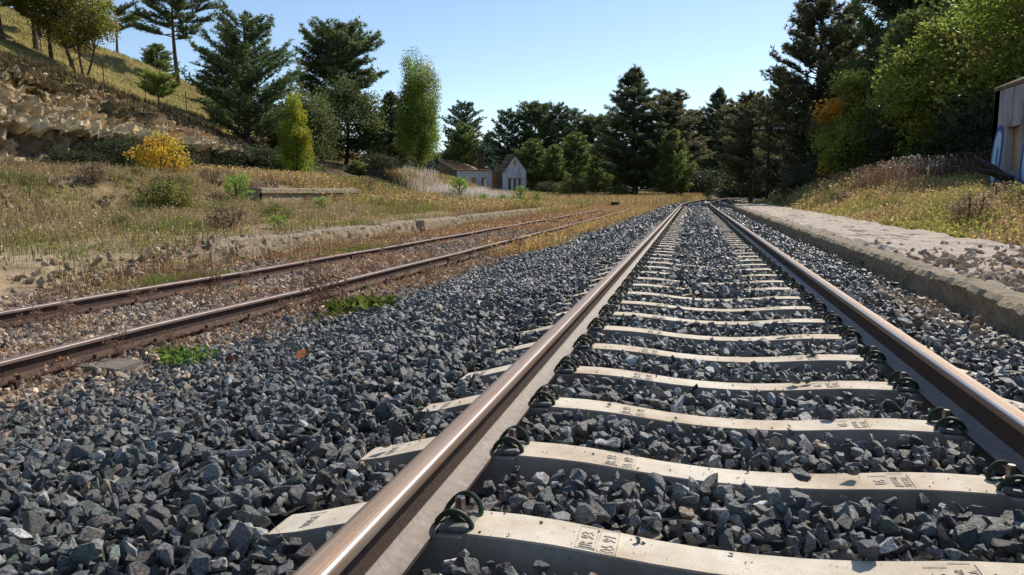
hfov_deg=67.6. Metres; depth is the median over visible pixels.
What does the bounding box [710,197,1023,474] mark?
rail
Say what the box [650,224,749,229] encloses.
concrete sleeper
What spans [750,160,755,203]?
marker post
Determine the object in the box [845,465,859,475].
loose stone
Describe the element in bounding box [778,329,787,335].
loose stone
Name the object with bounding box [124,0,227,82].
stone pine
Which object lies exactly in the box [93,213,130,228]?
dried shrub
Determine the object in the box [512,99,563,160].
pine tree
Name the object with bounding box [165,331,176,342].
dried weed
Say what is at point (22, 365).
rail
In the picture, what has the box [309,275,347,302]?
dried weed
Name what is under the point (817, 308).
concrete sleeper
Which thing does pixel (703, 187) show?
dark bush
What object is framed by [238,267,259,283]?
dried weed
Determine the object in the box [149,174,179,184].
dried shrub
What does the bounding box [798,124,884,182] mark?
dark bush
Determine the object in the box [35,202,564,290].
dry grass
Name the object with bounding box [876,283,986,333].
rubble
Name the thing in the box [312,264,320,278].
dried weed
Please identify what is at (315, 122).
oak tree
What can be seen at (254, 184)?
dried shrub
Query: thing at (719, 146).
pine tree
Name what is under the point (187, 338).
dried weed
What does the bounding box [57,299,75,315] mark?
dried weed
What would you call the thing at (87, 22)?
oak tree
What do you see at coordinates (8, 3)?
pine tree
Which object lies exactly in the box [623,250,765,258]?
concrete sleeper
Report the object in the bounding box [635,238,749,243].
concrete sleeper
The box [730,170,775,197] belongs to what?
dark bush
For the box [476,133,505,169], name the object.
pine tree
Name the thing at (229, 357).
fallen leaf
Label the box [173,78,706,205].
dry grass
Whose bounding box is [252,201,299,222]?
dried shrub
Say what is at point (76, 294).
dried weed
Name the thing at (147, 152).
golden bush
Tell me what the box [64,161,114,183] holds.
dried shrub
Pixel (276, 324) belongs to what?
timber sleeper
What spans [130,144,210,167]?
dark bush
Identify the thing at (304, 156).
dark bush
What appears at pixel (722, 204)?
ballast
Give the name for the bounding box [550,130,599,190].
pine tree
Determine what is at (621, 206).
dry grass
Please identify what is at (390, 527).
rail
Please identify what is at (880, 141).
dark bush
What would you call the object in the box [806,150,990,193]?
dry weeds
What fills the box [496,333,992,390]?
concrete sleeper
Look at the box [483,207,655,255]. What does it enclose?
dry grass
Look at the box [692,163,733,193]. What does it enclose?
dark bush
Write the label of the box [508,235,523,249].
dried weed
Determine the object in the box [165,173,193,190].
dried shrub
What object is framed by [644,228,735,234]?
concrete sleeper
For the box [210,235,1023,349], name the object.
ballast
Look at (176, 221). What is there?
dry grass
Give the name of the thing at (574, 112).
pine tree
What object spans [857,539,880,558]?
loose stone
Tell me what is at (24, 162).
dry grass
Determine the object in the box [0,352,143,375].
timber sleeper
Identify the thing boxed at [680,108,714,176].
pine tree
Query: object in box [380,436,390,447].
loose stone
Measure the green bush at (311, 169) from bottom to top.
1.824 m
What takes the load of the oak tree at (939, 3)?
on the ground at (16, 266)
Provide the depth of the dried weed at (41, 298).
7.46 m
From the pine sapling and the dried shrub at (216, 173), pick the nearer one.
the dried shrub at (216, 173)
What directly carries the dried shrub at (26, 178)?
on the ground at (16, 266)
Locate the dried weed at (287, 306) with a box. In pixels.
[282,297,302,317]
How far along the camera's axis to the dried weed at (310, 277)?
9.02 m
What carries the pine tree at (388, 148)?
on the ground at (16, 266)
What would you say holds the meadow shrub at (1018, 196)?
on the ground at (16, 266)
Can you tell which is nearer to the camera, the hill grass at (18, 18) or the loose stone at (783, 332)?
the loose stone at (783, 332)
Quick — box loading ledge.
[237,188,357,202]
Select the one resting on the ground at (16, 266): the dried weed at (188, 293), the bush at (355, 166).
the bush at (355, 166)
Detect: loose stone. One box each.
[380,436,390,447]
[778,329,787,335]
[789,468,811,481]
[790,375,800,383]
[802,376,813,383]
[808,348,816,355]
[822,409,836,419]
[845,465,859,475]
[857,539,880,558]
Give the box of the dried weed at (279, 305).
[276,299,283,311]
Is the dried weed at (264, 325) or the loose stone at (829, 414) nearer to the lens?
the loose stone at (829, 414)
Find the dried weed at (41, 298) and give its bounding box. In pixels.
[30,289,60,303]
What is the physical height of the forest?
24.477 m
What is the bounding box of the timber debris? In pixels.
[594,202,618,205]
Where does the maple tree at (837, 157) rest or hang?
on the ground at (16, 266)
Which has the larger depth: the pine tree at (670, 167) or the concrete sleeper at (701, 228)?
the pine tree at (670, 167)
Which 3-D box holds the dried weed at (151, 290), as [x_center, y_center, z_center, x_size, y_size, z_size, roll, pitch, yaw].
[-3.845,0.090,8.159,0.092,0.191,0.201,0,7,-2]
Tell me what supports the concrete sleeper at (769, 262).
on the ballast at (524, 285)
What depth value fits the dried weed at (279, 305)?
7.61 m
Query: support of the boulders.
on the cliff
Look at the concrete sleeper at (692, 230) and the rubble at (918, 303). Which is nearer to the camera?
the rubble at (918, 303)
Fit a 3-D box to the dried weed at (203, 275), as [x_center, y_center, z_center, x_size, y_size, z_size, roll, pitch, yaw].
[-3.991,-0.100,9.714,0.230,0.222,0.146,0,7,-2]
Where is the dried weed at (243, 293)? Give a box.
[240,291,261,301]
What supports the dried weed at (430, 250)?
on the ground at (16, 266)
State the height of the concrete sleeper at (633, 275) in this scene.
0.285 m
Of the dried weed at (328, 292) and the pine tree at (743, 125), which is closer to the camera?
the dried weed at (328, 292)
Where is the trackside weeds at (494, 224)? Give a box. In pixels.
[0,211,625,437]
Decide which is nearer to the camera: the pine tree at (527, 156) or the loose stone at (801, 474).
the loose stone at (801, 474)
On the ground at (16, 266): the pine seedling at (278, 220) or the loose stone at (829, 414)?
the pine seedling at (278, 220)
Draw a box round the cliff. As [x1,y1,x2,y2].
[0,58,385,182]
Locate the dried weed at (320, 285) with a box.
[300,267,338,316]
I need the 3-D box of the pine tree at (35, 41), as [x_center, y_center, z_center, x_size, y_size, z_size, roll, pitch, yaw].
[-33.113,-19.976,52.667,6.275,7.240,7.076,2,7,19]
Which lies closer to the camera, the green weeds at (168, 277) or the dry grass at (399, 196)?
the green weeds at (168, 277)
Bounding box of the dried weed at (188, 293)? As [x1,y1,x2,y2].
[185,283,212,305]
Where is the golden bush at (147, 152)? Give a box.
[123,129,195,172]
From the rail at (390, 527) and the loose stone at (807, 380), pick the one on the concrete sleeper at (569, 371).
the loose stone at (807, 380)
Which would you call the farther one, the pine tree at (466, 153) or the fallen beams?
the pine tree at (466, 153)
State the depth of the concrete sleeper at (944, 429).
2.96 m
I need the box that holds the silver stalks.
[851,153,956,179]
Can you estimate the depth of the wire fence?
48.64 m
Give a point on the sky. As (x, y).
(493, 55)
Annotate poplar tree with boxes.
[273,91,314,172]
[392,45,441,171]
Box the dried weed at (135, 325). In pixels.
[131,321,148,346]
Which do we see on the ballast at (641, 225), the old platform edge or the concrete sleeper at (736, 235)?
the concrete sleeper at (736, 235)
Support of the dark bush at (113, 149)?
on the ground at (16, 266)
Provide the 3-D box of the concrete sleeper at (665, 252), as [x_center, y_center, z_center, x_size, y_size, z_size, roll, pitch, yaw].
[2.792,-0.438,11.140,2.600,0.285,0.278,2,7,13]
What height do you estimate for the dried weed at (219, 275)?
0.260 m
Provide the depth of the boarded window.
24.42 m
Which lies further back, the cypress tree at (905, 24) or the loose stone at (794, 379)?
the cypress tree at (905, 24)
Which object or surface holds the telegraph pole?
on the ground at (16, 266)
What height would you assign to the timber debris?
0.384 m
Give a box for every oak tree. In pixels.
[25,0,120,75]
[256,84,342,168]
[299,73,393,164]
[825,21,896,150]
[864,3,1023,164]
[900,0,1023,125]
[914,0,1023,150]
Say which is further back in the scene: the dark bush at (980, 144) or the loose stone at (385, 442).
the dark bush at (980, 144)
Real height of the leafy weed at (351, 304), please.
0.230 m
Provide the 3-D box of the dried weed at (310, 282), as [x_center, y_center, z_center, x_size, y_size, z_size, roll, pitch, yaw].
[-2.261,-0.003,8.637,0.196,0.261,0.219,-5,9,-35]
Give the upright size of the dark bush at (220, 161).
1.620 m
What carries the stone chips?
on the ballast at (524, 285)
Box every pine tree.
[0,0,21,39]
[9,6,43,49]
[13,0,74,59]
[36,27,42,37]
[139,43,179,72]
[174,1,307,145]
[186,51,261,128]
[292,15,387,154]
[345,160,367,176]
[362,90,425,168]
[438,121,488,165]
[439,99,486,147]
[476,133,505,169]
[486,108,524,165]
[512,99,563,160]
[514,137,551,189]
[534,144,571,189]
[538,100,575,154]
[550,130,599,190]
[555,106,586,158]
[566,112,618,189]
[580,155,614,192]
[583,63,671,193]
[597,143,619,183]
[626,87,714,193]
[645,127,697,194]
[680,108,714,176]
[695,86,732,173]
[699,98,757,175]
[710,89,781,201]
[746,0,877,176]
[752,64,800,190]
[799,26,866,136]
[836,0,956,76]
[900,0,993,15]
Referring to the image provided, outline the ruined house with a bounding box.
[438,154,527,190]
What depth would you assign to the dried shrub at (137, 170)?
25.07 m
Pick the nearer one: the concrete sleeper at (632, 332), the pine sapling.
the concrete sleeper at (632, 332)
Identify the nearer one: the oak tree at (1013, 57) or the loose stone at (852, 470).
the loose stone at (852, 470)
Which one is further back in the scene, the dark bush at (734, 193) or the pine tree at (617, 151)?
the dark bush at (734, 193)
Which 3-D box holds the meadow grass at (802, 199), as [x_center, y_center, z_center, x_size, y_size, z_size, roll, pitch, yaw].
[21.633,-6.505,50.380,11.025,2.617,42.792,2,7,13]
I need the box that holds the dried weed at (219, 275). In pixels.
[211,269,222,286]
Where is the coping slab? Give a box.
[412,217,457,232]
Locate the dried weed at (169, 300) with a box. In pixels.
[161,294,171,309]
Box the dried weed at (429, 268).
[420,263,434,278]
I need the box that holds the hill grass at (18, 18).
[0,6,403,170]
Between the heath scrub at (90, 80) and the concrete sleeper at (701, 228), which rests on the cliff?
the heath scrub at (90, 80)
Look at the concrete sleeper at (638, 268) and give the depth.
8.17 m
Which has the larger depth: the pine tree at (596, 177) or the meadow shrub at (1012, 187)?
the pine tree at (596, 177)
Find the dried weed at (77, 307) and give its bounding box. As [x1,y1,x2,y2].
[69,304,81,318]
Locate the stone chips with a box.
[326,230,1022,574]
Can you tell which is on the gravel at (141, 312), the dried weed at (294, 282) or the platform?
the dried weed at (294, 282)
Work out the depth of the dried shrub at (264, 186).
29.21 m
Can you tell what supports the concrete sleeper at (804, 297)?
on the ballast at (524, 285)
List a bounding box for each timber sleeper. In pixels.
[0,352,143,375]
[36,387,70,399]
[215,333,244,340]
[253,322,287,328]
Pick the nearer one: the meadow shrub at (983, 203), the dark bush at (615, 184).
the meadow shrub at (983, 203)
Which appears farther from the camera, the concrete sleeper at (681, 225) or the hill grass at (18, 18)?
the hill grass at (18, 18)
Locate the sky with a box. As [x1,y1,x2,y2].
[0,0,886,153]
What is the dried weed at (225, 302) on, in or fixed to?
on the gravel at (141, 312)
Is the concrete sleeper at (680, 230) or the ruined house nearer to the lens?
the concrete sleeper at (680, 230)
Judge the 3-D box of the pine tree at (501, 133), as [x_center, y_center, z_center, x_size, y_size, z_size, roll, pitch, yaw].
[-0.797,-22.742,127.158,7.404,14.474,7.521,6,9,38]
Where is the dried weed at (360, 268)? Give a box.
[359,260,370,273]
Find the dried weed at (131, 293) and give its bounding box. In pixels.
[128,289,140,302]
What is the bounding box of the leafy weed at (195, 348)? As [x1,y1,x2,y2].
[146,343,201,361]
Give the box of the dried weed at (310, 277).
[304,271,315,286]
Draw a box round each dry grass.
[0,153,480,283]
[0,156,425,191]
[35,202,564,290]
[151,162,598,213]
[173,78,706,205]
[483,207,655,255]
[567,201,661,211]
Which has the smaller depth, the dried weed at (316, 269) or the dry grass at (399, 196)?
the dried weed at (316, 269)
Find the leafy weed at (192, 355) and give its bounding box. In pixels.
[155,344,219,365]
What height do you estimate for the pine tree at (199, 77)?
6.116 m
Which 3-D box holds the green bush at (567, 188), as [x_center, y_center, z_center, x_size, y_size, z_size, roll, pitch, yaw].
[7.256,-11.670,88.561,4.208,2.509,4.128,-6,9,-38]
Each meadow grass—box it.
[752,159,984,209]
[800,169,1023,245]
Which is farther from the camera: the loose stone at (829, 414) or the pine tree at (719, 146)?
the pine tree at (719, 146)
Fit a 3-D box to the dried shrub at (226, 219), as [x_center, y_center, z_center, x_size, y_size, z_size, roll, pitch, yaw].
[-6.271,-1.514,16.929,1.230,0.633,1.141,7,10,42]
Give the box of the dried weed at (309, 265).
[304,259,314,271]
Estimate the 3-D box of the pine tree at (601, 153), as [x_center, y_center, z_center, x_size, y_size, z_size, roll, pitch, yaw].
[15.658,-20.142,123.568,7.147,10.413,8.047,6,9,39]
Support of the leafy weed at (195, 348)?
on the ground at (16, 266)
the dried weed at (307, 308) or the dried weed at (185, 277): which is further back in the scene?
the dried weed at (185, 277)
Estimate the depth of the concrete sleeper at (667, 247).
12.34 m
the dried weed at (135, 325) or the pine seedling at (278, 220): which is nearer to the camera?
the dried weed at (135, 325)
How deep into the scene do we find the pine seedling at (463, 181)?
58.34 m
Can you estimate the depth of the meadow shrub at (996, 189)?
17.32 m
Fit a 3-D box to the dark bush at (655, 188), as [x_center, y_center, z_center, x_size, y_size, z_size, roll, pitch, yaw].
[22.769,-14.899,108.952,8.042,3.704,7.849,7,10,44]
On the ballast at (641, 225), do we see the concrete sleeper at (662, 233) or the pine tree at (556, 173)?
the concrete sleeper at (662, 233)
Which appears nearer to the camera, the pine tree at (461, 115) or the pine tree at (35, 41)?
the pine tree at (35, 41)
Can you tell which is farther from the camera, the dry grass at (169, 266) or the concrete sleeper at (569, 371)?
the dry grass at (169, 266)
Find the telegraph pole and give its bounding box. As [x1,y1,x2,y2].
[754,125,784,198]
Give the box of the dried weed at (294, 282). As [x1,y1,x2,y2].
[289,277,300,290]
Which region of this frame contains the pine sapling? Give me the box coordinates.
[133,68,181,109]
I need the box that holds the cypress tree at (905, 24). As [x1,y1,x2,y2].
[866,7,947,162]
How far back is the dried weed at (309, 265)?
11.16 m
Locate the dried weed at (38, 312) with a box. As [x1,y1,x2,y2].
[17,306,45,323]
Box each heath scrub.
[0,48,341,171]
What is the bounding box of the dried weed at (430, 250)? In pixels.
[426,247,436,257]
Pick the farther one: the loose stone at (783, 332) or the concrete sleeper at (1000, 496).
the loose stone at (783, 332)
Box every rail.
[0,210,603,328]
[0,211,626,387]
[291,197,743,574]
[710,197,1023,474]
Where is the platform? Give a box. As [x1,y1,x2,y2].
[734,204,1023,293]
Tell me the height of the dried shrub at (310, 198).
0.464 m
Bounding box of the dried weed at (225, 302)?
[223,297,235,306]
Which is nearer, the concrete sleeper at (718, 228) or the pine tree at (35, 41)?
the concrete sleeper at (718, 228)
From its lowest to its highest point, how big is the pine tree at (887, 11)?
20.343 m
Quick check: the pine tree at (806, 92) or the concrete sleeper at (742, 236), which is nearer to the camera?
the concrete sleeper at (742, 236)
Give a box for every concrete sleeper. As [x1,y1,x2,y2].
[260,490,1023,574]
[358,425,1023,538]
[416,384,1005,473]
[461,355,1023,420]
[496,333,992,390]
[516,317,932,356]
[536,304,922,343]
[566,293,898,327]
[569,285,815,305]
[584,271,837,287]
[589,277,804,298]
[591,266,787,282]
[597,261,823,275]
[605,257,774,268]
[621,253,770,262]
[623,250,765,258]
[626,247,789,256]
[627,244,757,250]
[629,239,751,246]
[629,242,754,248]
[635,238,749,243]
[639,236,746,241]
[643,231,739,236]
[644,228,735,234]
[644,232,741,238]
[645,227,736,232]
[645,234,744,239]
[647,230,759,236]
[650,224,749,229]
[652,226,733,230]
[656,222,747,227]
[667,225,732,229]
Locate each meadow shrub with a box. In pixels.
[825,189,845,203]
[832,191,850,201]
[878,198,902,208]
[939,191,1006,223]
[964,188,999,201]
[978,181,1021,202]
[996,184,1023,208]
[999,182,1021,196]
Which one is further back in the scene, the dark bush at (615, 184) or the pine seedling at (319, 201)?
the dark bush at (615, 184)
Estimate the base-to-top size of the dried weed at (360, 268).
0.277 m
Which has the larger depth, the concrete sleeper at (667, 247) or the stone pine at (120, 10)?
the stone pine at (120, 10)
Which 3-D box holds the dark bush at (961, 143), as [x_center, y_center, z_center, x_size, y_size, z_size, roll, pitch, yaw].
[20.966,-6.587,33.338,6.279,4.861,6.434,3,8,25]
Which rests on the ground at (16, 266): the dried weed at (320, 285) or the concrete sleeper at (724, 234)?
the dried weed at (320, 285)
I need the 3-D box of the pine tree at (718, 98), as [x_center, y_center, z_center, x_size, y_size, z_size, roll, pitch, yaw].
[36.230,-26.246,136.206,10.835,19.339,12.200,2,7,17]
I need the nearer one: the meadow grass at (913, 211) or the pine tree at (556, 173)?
the meadow grass at (913, 211)
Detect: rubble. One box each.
[0,174,390,216]
[0,215,456,304]
[875,239,1023,292]
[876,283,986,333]
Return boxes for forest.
[350,142,731,188]
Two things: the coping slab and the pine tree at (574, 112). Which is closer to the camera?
the coping slab
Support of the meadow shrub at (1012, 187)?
on the ground at (16, 266)
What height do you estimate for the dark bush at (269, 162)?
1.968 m
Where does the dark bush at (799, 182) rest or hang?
on the ground at (16, 266)
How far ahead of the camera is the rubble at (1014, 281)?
7.80 m
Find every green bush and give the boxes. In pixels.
[129,175,201,210]
[273,153,323,173]
[554,176,592,193]
[603,184,638,194]
[771,195,788,204]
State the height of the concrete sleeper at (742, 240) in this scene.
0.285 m
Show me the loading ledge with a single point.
(291, 193)
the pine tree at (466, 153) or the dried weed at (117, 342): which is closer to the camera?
the dried weed at (117, 342)
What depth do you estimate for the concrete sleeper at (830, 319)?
5.32 m
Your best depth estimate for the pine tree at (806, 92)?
62.59 m
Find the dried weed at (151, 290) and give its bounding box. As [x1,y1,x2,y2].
[145,287,156,300]
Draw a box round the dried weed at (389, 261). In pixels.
[387,255,396,267]
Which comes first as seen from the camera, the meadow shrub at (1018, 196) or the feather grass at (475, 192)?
the meadow shrub at (1018, 196)
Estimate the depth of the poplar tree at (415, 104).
67.76 m
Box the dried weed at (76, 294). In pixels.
[63,289,89,299]
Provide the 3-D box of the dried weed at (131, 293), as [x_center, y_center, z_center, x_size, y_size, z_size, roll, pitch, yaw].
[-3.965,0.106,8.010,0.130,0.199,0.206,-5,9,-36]
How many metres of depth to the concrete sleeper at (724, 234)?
16.22 m
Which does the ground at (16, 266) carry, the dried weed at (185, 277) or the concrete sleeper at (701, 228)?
the dried weed at (185, 277)
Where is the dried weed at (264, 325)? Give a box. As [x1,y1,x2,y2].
[253,312,271,338]
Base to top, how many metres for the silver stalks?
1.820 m
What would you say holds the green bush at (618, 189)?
on the ground at (16, 266)
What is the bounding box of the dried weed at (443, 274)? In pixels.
[425,267,444,287]
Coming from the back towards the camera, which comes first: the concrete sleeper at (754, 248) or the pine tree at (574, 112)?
the pine tree at (574, 112)
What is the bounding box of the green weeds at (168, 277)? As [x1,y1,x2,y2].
[77,238,415,322]
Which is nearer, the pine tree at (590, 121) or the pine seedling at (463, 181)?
the pine seedling at (463, 181)
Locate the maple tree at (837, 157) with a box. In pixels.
[807,67,880,180]
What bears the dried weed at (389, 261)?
on the gravel at (141, 312)
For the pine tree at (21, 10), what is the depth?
48.79 m
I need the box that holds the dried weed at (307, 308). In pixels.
[300,300,316,319]
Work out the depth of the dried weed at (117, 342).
5.41 m
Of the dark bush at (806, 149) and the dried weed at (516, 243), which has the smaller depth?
the dried weed at (516, 243)
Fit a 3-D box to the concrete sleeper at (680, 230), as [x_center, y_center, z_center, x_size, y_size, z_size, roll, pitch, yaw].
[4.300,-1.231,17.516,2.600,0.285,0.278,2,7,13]
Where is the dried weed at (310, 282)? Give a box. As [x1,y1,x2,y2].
[301,276,318,287]
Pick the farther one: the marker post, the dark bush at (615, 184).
the dark bush at (615, 184)
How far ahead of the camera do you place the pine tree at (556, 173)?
103.05 m
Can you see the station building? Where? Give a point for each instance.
(1007, 152)
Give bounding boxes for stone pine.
[96,0,142,52]
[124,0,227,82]
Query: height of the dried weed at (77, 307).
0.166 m
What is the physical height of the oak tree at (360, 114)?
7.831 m
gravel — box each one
[0,260,500,451]
[229,221,579,265]
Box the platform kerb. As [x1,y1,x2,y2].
[732,205,1023,340]
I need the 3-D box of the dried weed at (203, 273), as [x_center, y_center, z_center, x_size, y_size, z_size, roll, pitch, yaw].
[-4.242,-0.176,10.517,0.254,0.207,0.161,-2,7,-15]
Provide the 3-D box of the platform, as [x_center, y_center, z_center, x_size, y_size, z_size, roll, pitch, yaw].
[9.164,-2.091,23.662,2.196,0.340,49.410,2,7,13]
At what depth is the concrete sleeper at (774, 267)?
8.69 m
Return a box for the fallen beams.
[973,156,1014,185]
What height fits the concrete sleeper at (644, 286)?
0.285 m
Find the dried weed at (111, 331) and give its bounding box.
[105,323,118,332]
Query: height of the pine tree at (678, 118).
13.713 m
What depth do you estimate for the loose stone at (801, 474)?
2.33 m
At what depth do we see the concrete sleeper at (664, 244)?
12.93 m
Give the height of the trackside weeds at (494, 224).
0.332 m
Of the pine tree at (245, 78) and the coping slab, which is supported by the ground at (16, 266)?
the pine tree at (245, 78)
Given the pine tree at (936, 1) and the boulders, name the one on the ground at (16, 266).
the pine tree at (936, 1)
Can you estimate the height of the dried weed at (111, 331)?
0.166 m
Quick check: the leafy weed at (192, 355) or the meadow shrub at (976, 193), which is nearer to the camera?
the leafy weed at (192, 355)
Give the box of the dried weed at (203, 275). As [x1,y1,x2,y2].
[188,271,205,278]
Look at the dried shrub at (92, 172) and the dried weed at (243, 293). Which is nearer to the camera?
the dried weed at (243, 293)
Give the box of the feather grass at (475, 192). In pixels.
[394,164,525,198]
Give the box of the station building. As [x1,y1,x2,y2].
[989,77,1023,185]
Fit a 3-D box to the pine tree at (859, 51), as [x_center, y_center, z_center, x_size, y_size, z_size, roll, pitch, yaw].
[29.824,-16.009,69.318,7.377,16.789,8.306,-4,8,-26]
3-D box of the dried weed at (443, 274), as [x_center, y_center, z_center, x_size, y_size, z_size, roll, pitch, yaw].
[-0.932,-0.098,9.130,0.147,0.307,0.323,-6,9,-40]
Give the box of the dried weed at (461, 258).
[457,253,465,264]
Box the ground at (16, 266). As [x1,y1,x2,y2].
[0,4,1021,574]
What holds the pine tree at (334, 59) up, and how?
on the ground at (16, 266)
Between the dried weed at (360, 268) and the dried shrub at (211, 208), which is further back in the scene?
the dried shrub at (211, 208)
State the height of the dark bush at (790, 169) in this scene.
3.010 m
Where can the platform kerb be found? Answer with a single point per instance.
(997, 306)
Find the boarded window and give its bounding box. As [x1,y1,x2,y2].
[1012,127,1019,169]
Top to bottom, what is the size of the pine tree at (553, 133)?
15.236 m
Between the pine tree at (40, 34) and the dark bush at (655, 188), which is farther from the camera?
the dark bush at (655, 188)
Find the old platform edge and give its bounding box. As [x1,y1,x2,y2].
[200,207,549,264]
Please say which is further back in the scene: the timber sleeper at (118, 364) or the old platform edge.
the old platform edge
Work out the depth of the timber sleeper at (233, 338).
6.46 m
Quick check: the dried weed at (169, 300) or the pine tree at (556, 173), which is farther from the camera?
the pine tree at (556, 173)
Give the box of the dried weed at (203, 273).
[194,267,212,276]
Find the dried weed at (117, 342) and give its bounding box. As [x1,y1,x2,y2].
[102,329,145,358]
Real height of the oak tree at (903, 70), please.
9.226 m
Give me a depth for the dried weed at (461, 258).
12.54 m
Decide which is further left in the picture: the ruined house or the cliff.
the cliff
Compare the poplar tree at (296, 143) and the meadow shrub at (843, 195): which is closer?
the meadow shrub at (843, 195)
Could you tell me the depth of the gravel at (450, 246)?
15.75 m
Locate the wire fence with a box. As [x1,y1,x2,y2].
[1,27,204,112]
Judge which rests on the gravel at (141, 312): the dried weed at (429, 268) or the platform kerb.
the dried weed at (429, 268)
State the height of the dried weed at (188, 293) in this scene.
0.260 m
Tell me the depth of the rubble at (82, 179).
21.24 m
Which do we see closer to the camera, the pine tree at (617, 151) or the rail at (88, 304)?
the rail at (88, 304)
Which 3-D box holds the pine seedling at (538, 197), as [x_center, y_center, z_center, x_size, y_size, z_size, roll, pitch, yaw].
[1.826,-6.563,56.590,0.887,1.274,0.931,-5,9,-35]
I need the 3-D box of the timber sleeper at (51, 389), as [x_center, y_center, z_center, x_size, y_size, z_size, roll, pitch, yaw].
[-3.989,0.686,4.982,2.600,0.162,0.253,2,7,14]
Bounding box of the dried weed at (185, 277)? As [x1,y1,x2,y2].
[179,274,194,279]
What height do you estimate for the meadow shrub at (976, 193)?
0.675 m
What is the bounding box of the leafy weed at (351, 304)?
[320,289,400,314]
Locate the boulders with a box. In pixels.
[0,54,149,154]
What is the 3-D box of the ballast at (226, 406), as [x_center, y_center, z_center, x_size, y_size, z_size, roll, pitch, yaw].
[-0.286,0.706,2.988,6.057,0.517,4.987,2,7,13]
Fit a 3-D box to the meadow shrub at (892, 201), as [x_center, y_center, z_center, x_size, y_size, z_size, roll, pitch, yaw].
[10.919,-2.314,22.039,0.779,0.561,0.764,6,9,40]
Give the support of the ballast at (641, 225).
on the ground at (16, 266)
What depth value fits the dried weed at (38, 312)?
6.77 m
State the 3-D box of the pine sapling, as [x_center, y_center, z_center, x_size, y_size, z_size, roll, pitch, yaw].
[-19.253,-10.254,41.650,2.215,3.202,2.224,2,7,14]
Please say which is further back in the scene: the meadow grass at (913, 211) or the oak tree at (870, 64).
the oak tree at (870, 64)
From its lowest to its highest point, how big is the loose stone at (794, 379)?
0.043 m
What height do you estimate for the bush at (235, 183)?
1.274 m
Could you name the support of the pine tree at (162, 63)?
on the ground at (16, 266)
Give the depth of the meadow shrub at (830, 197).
30.79 m
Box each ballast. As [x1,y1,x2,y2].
[0,316,1023,574]
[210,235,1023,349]
[539,207,801,247]
[654,198,761,209]
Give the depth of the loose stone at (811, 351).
4.08 m
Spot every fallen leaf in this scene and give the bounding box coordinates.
[225,352,237,363]
[296,348,309,357]
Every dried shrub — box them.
[18,175,39,184]
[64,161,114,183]
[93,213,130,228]
[125,167,151,178]
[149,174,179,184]
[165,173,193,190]
[193,167,225,183]
[199,205,259,231]
[204,204,222,211]
[248,181,265,187]
[250,183,271,187]
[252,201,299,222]
[303,194,313,201]
[360,175,377,186]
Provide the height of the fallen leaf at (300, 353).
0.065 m
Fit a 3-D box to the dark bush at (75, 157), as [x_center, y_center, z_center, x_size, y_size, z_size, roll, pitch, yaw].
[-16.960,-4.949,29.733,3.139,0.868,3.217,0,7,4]
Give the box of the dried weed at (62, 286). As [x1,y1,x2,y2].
[56,282,67,294]
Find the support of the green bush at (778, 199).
on the ground at (16, 266)
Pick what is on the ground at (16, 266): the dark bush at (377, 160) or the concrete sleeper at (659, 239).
the dark bush at (377, 160)
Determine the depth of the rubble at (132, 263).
10.99 m
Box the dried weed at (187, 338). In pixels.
[170,333,188,345]
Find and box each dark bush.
[32,147,126,165]
[73,135,158,167]
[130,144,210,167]
[200,147,264,169]
[233,143,292,170]
[267,146,325,173]
[363,153,402,171]
[532,181,558,192]
[584,161,638,191]
[641,175,691,192]
[678,167,728,195]
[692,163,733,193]
[711,169,769,198]
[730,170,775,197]
[767,162,824,195]
[772,171,822,196]
[786,130,837,179]
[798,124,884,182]
[849,102,943,168]
[912,82,1000,166]
[951,78,1012,172]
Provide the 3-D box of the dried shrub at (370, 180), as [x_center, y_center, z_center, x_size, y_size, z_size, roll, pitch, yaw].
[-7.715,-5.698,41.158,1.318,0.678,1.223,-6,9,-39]
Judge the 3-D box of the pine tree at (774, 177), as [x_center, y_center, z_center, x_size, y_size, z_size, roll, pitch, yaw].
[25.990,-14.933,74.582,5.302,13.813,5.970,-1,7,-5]
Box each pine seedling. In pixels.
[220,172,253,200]
[264,215,287,228]
[312,197,328,209]
[448,176,470,194]
[513,185,527,199]
[531,191,541,200]
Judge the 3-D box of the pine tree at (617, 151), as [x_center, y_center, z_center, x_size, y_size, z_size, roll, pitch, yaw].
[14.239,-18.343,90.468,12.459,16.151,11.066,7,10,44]
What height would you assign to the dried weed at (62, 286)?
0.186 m
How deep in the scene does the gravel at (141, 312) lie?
6.78 m
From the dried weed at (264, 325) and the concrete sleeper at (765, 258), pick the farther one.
the concrete sleeper at (765, 258)
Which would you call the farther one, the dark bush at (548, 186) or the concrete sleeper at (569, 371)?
the dark bush at (548, 186)
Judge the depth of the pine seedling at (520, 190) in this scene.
56.47 m
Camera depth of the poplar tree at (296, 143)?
41.39 m
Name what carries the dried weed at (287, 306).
on the gravel at (141, 312)
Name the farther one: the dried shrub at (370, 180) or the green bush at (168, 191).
the dried shrub at (370, 180)

